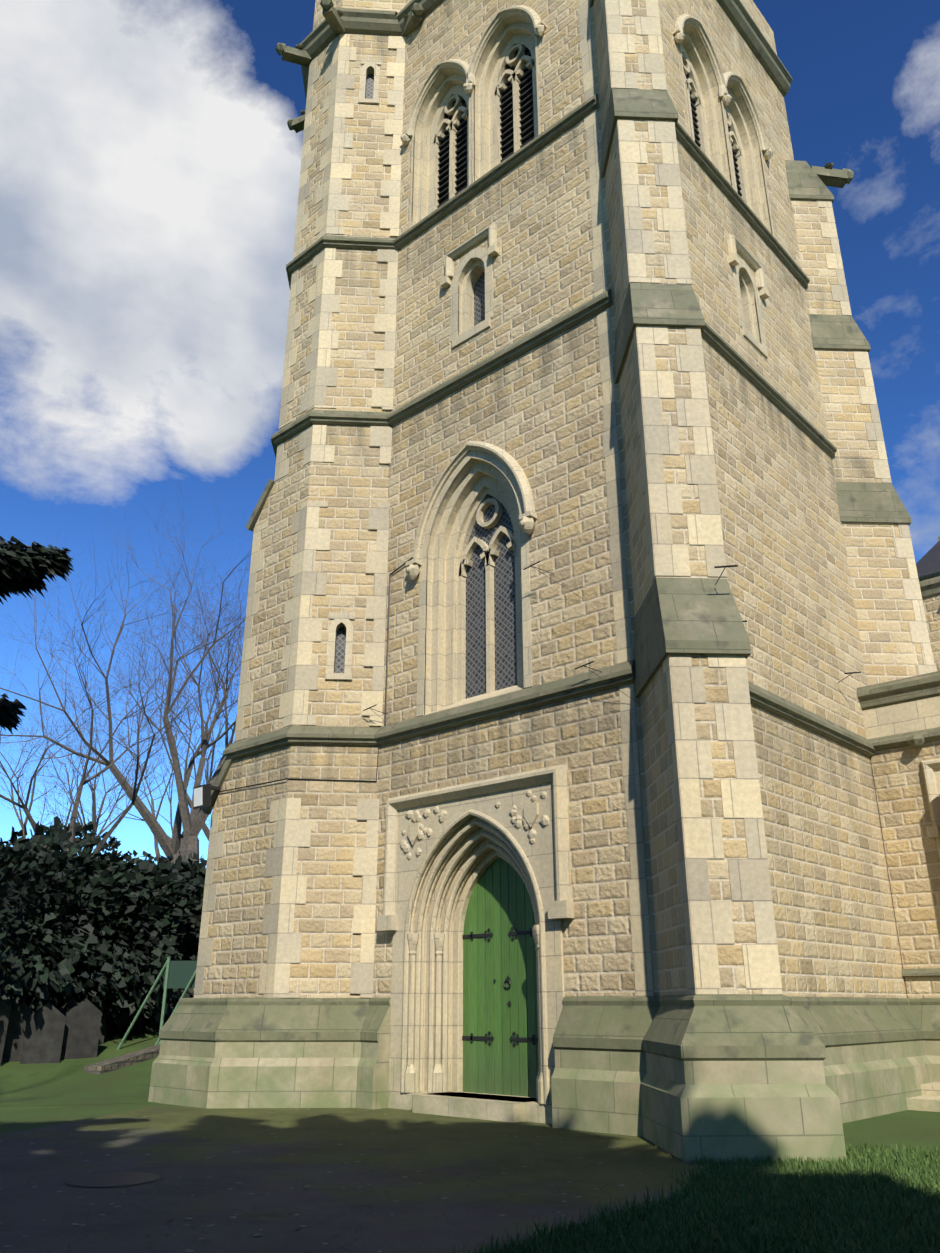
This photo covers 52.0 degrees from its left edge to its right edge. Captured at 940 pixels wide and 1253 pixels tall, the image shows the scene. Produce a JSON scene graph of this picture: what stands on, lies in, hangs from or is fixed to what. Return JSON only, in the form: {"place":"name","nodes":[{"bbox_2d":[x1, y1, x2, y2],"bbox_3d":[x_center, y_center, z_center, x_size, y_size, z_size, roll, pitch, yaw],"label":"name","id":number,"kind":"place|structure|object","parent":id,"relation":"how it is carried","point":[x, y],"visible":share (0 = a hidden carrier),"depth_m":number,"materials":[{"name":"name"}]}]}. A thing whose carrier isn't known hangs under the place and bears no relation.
{"place":"outdoors","nodes":[
{"label":"outdoors","id":0,"kind":"place"},
{"bbox_2d":[0,1024,159,1106],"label":"lawn slope","id":1,"kind":"structure","parent":0,"point":[66,1082],"depth_m":18.89,"materials":[{"name":"green plant"}]},
{"bbox_2d":[203,483,274,997],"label":"buttress","id":2,"kind":"structure","parent":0,"point":[230,807],"depth_m":18.01,"materials":[{"name":"beige stone"}]},
{"bbox_2d":[0,1106,702,1252],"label":"path","id":3,"kind":"structure","parent":0,"point":[518,1194],"depth_m":8.89,"materials":[{"name":"grey asphalt"}]},
{"bbox_2d":[0,1103,939,1252],"bbox_3d":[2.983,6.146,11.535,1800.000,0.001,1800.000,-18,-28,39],"label":"ground","id":4,"kind":"structure","parent":0,"point":[912,1128],"depth_m":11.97,"materials":[{"name":"green"}]},
{"bbox_2d":[0,957,196,1186],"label":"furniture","id":5,"kind":"object","parent":4,"relation":"on","point":[72,1028],"visible":0.65,"depth_m":20.69,"materials":[{"name":"stone"},{"name":"painted metal"},{"name":"iron"}]},
{"bbox_2d":[0,481,252,1037],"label":"vegetation","id":6,"kind":"object","parent":4,"relation":"on","point":[113,930],"visible":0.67,"depth_m":24.49,"materials":[{"name":"green plant"}]},
{"bbox_2d":[232,0,404,997],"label":"turret","id":7,"kind":"object","parent":4,"relation":"on","point":[350,484],"visible":0.19,"depth_m":18.90,"materials":[{"name":"stone"}]},
{"bbox_2d":[148,0,935,1161],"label":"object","id":8,"kind":"object","parent":4,"relation":"on","point":[710,1068],"visible":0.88,"depth_m":15.75,"materials":[{"name":"stone"}]},
{"bbox_2d":[373,0,907,997],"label":"tower wall","id":9,"kind":"structure","parent":4,"relation":"on","point":[537,414],"depth_m":17.72,"materials":[{"name":"stone"}]},
{"bbox_2d":[388,782,564,1123],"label":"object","id":10,"kind":"structure","parent":9,"relation":"attached to","point":[539,853],"depth_m":15.39,"materials":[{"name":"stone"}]},
{"bbox_2d":[590,0,761,996],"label":"buttress","id":11,"kind":"structure","parent":9,"relation":"attached to","point":[696,616],"depth_m":13.37,"materials":[{"name":"stone"}]},
{"bbox_2d":[785,160,923,684],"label":"buttress","id":12,"kind":"structure","parent":9,"relation":"attached to","point":[873,512],"depth_m":21.16,"materials":[{"name":"stone"}]},
{"bbox_2d":[857,536,939,1081],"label":"church building","id":13,"kind":"structure","parent":4,"relation":"on","point":[901,717],"depth_m":17.68,"materials":[{"name":"stone"}]},
{"bbox_2d":[906,1082,939,1111],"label":"steps","id":14,"kind":"structure","parent":4,"relation":"on","point":[928,1099],"depth_m":14.89,"materials":[{"name":"stone"}]},
{"bbox_2d":[0,0,939,864],"label":"sky","id":15,"kind":"structure","parent":0,"point":[150,157],"materials":[{"name":"blue"}]}
]}

